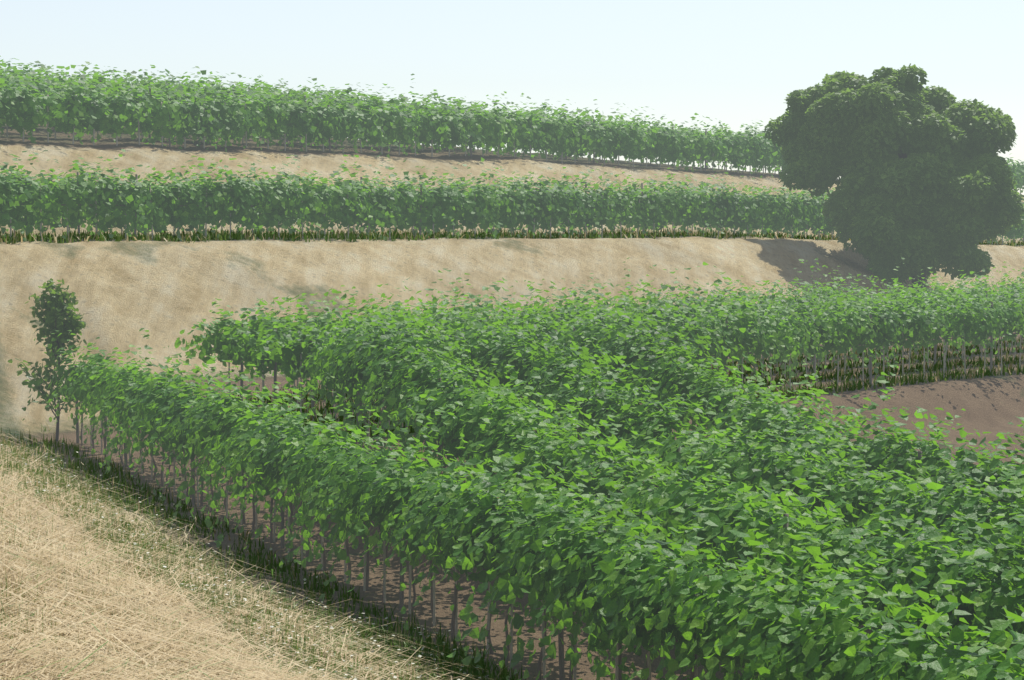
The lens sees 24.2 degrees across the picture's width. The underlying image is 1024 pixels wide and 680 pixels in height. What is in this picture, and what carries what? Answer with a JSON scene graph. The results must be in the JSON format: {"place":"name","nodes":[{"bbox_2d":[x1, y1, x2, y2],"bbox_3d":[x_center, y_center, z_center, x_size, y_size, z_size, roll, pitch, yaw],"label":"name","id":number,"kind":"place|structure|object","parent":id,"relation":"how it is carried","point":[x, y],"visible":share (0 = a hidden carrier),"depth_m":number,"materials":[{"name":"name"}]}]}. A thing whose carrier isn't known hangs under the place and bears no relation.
{"place":"outdoors","nodes":[
{"label":"outdoors","id":0,"kind":"place"},
{"bbox_2d":[22,204,694,209],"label":"trellis wire","id":1,"kind":"object","parent":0,"point":[245,206],"visible":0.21,"depth_m":70.19,"materials":[{"name":"grey metal"}]},
{"bbox_2d":[0,122,1023,679],"bbox_3d":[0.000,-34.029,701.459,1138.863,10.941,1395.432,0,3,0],"label":"terrain","id":2,"kind":"structure","parent":0,"point":[162,292],"depth_m":66.61,"materials":[{"name":"beige soil"}]},
{"bbox_2d":[8,278,88,440],"bbox_3d":[-10.379,0.475,54.234,1.631,3.773,1.726,-2,3,-34],"label":"tree","id":3,"kind":"object","parent":2,"relation":"on","point":[55,298],"depth_m":54.09,"materials":[{"name":"green plant"}]},
{"bbox_2d":[0,434,356,679],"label":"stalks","id":4,"kind":"object","parent":2,"relation":"on","point":[23,596],"visible":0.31,"depth_m":22.65,"materials":[{"name":"beige plant"}]},
{"bbox_2d":[0,395,504,679],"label":"straw","id":5,"kind":"object","parent":2,"relation":"on","point":[136,641],"visible":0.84,"depth_m":22.52,"materials":[{"name":"beige plant"}]},
{"bbox_2d":[3,431,508,679],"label":"grass tufts","id":6,"kind":"object","parent":2,"relation":"on","point":[308,635],"visible":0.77,"depth_m":29.11,"materials":[{"name":"plant"}]},
{"bbox_2d":[0,423,541,679],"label":"grass strip","id":7,"kind":"object","parent":2,"relation":"on","point":[441,647],"visible":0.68,"depth_m":32.29,"materials":[{"name":"plant"}]},
{"bbox_2d":[0,56,780,172],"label":"vine leaves","id":8,"kind":"object","parent":2,"relation":"on","point":[207,87],"visible":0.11,"depth_m":99.05,"materials":[{"name":"green plant"}]},
{"bbox_2d":[49,75,745,170],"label":"vine posts","id":9,"kind":"object","parent":2,"relation":"on","point":[423,144],"visible":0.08,"depth_m":105.29,"materials":[{"name":"brown wood"}]},
{"bbox_2d":[77,172,824,236],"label":"trellis posts","id":10,"kind":"object","parent":2,"relation":"on","point":[136,176],"visible":0.28,"depth_m":77.61,"materials":[{"name":"brown wood"}]},
{"bbox_2d":[0,149,1023,244],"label":"vine leaves","id":11,"kind":"object","parent":2,"relation":"on","point":[499,209],"visible":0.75,"depth_m":76.29,"materials":[{"name":"green plant"}]},
{"bbox_2d":[0,58,1023,192],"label":"vine leaves","id":12,"kind":"object","parent":2,"relation":"on","point":[344,119],"visible":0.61,"depth_m":91.01,"materials":[{"name":"green plant"}]},
{"bbox_2d":[0,226,1023,441],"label":"grass","id":13,"kind":"structure","parent":2,"relation":"on","point":[72,237],"depth_m":67.59,"materials":[{"name":"green plant"}]},
{"bbox_2d":[6,93,1020,194],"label":"vine trunks","id":14,"kind":"object","parent":2,"relation":"on","point":[515,153],"visible":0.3,"depth_m":92.22,"materials":[{"name":"brown wood"}]},
{"bbox_2d":[10,183,1023,243],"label":"vine stakes","id":15,"kind":"object","parent":2,"relation":"on","point":[473,229],"visible":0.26,"depth_m":76.66,"materials":[{"name":"brown wood"}]},
{"bbox_2d":[22,286,1023,679],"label":"vines","id":16,"kind":"object","parent":2,"relation":"on","point":[920,564],"depth_m":31.19,"materials":[{"name":"green plant"}]},
{"bbox_2d":[81,360,979,679],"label":"vine stakes","id":17,"kind":"object","parent":2,"relation":"on","point":[383,562],"visible":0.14,"depth_m":33.06,"materials":[{"name":"brown wood"}]},
{"bbox_2d":[74,327,989,679],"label":"trellis posts","id":18,"kind":"object","parent":2,"relation":"on","point":[560,649],"visible":0.13,"depth_m":35.48,"materials":[{"name":"brown wood"}]},
{"bbox_2d":[149,88,1008,171],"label":"trellis posts","id":19,"kind":"object","parent":2,"relation":"on","point":[444,148],"visible":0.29,"depth_m":96.06,"materials":[{"name":"brown wood"}]},
{"bbox_2d":[163,257,1023,422],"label":"vine leaves","id":20,"kind":"object","parent":2,"relation":"on","point":[779,327],"visible":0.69,"depth_m":55.94,"materials":[{"name":"green plant"}]},
{"bbox_2d":[240,291,992,424],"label":"trellis posts","id":21,"kind":"object","parent":2,"relation":"on","point":[726,368],"visible":0.27,"depth_m":54.11,"materials":[{"name":"brown wood"}]},
{"bbox_2d":[228,311,1022,430],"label":"vine stakes","id":22,"kind":"object","parent":2,"relation":"on","point":[945,347],"visible":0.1,"depth_m":60.82,"materials":[{"name":"brown wood"}]},
{"bbox_2d":[764,63,1023,290],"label":"tree","id":23,"kind":"object","parent":2,"relation":"on","point":[944,194],"depth_m":89.10,"materials":[{"name":"green plant"}]},
{"bbox_2d":[0,0,1023,194],"label":"sky","id":24,"kind":"structure","parent":0,"point":[735,63],"materials":[{"name":"white"}]},
{"bbox_2d":[701,333,1018,356],"bbox_3d":[19.400,-0.419,77.251,7.528,0.765,79.175,2,4,40],"label":"trellis wire","id":25,"kind":"object","parent":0,"point":[903,341],"visible":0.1,"depth_m":61.54,"materials":[{"name":"grey metal"}]}
]}

